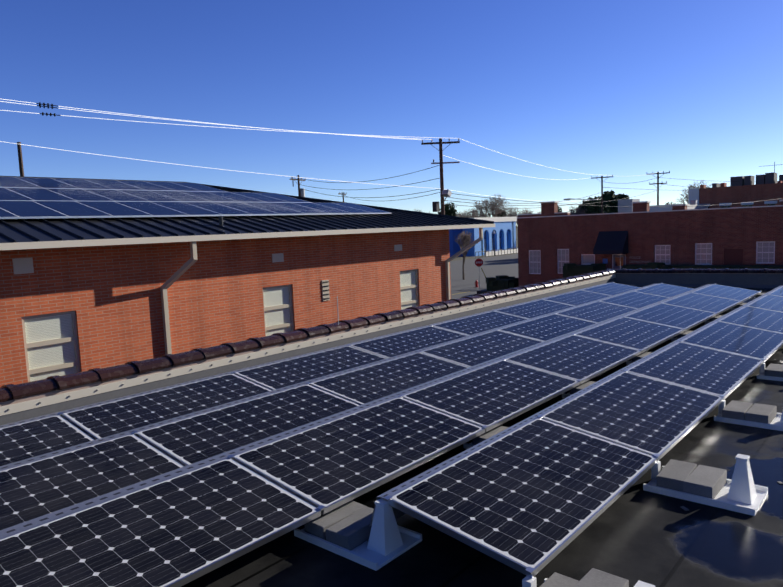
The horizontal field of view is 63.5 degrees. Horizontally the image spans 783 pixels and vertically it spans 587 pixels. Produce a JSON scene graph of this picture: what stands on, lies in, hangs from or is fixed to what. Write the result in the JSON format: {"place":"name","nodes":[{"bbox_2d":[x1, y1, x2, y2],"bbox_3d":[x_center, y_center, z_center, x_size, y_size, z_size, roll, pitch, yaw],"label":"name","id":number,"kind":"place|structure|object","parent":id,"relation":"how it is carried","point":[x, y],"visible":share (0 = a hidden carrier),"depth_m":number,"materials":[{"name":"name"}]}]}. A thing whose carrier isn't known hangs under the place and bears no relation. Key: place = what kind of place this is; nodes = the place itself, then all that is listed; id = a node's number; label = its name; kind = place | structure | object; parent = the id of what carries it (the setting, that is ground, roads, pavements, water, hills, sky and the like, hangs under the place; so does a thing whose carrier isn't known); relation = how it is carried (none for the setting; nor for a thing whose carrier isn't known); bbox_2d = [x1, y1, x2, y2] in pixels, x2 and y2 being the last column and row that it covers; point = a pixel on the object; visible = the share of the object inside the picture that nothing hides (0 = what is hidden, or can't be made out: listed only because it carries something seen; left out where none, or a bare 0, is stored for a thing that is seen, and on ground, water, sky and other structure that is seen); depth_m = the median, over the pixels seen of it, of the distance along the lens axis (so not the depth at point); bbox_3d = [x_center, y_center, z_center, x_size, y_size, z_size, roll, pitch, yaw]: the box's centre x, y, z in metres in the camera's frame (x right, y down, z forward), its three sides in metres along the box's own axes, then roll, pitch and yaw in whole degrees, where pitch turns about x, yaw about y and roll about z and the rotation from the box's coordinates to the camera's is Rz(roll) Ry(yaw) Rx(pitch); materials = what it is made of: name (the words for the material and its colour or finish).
{"place":"outdoors","nodes":[
{"label":"outdoors","id":0,"kind":"place"},
{"bbox_2d":[0,224,494,386],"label":"building","id":1,"kind":"structure","parent":0,"point":[67,307],"depth_m":15.01,"materials":[{"name":"brick"}]},
{"bbox_2d":[0,176,493,242],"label":"roof","id":2,"kind":"structure","parent":1,"relation":"on","point":[36,209],"depth_m":17.18,"materials":[{"name":"grey metal"}]},
{"bbox_2d":[0,0,782,225],"label":"sky","id":3,"kind":"structure","parent":0,"point":[692,90],"materials":[{"name":"blue"}]},
{"bbox_2d":[449,217,517,257],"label":"blue building","id":4,"kind":"structure","parent":0,"point":[504,234],"depth_m":124.62,"materials":[{"name":"blue paint"}]},
{"bbox_2d":[450,254,517,298],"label":"roads","id":5,"kind":"structure","parent":0,"point":[495,266],"depth_m":79.83,"materials":[{"name":"grey asphalt"}]},
{"bbox_2d":[474,230,494,289],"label":"street furniture","id":6,"kind":"object","parent":5,"relation":"on","point":[478,262],"visible":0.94,"depth_m":57.89,"materials":[{"name":"red"}]},
{"bbox_2d":[452,227,517,280],"bbox_3d":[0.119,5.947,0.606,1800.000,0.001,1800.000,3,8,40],"label":"ground","id":7,"kind":"structure","parent":0,"point":[466,257],"depth_m":119.17,"materials":[{"name":"grey concrete"}]},
{"bbox_2d":[17,138,669,214],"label":"utility poles","id":8,"kind":"object","parent":7,"relation":"on","point":[435,205],"visible":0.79,"depth_m":38.05,"materials":[{"name":"brown wood"}]},
{"bbox_2d":[0,99,661,201],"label":"power lines","id":9,"kind":"object","parent":8,"relation":"attached to","point":[395,137],"visible":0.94,"depth_m":32.46,"materials":[{"name":"white"}]},
{"bbox_2d":[36,102,781,207],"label":"power lines","id":10,"kind":"object","parent":8,"relation":"attached to","point":[44,106],"visible":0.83,"depth_m":45.03,"materials":[{"name":"black"}]},
{"bbox_2d":[181,287,782,586],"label":"roof","id":11,"kind":"structure","parent":7,"relation":"on","point":[634,533],"depth_m":3.88,"materials":[{"name":"rubber"}]},
{"bbox_2d":[0,270,615,425],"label":"parapet","id":12,"kind":"structure","parent":11,"relation":"on","point":[38,398],"depth_m":8.55,"materials":[{"name":"grey concrete"}]},
{"bbox_2d":[337,261,620,324],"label":"parapet rods","id":13,"kind":"object","parent":12,"relation":"on","point":[337,299],"visible":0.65,"depth_m":10.05,"materials":[{"name":"grey metal"}]},
{"bbox_2d":[0,282,782,586],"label":"solar panel mounts","id":14,"kind":"object","parent":11,"relation":"on","point":[389,540],"visible":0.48,"depth_m":4.60,"materials":[{"name":"silver metal"}]},
{"bbox_2d":[0,283,782,586],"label":"solar panels","id":15,"kind":"object","parent":14,"relation":"on","point":[538,495],"visible":0.88,"depth_m":5.19,"materials":[{"name":"black glass"}]},
{"bbox_2d":[304,293,782,586],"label":"concrete ballast blocks","id":16,"kind":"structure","parent":11,"relation":"on","point":[347,526],"depth_m":4.41,"materials":[{"name":"grey concrete"}]},
{"bbox_2d":[607,268,782,287],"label":"parapet","id":17,"kind":"structure","parent":11,"relation":"on","point":[744,278],"depth_m":17.56,"materials":[{"name":"black"}]},
{"bbox_2d":[680,447,782,510],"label":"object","id":18,"kind":"object","parent":11,"relation":"on","point":[686,509],"visible":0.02,"depth_m":4.31,"materials":[{"name":"grey"}]},
{"bbox_2d":[415,181,711,279],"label":"trees","id":19,"kind":"object","parent":7,"relation":"on","point":[582,208],"visible":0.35,"depth_m":127.65,"materials":[{"name":"green plant"}]},
{"bbox_2d":[477,262,782,293],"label":"hedges","id":20,"kind":"object","parent":7,"relation":"on","point":[500,282],"visible":0.27,"depth_m":39.77,"materials":[{"name":"green plant"}]},
{"bbox_2d":[517,200,782,285],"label":"police building","id":21,"kind":"structure","parent":7,"relation":"on","point":[552,240],"depth_m":38.83,"materials":[{"name":"brick"}]},
{"bbox_2d":[618,199,707,212],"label":"rooftop unit","id":22,"kind":"object","parent":21,"relation":"on","point":[626,202],"visible":0.21,"depth_m":65.65,"materials":[{"name":"grey metal"}]},
{"bbox_2d":[688,172,782,208],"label":"building","id":23,"kind":"structure","parent":7,"relation":"on","point":[745,189],"depth_m":69.90,"materials":[{"name":"brick"}]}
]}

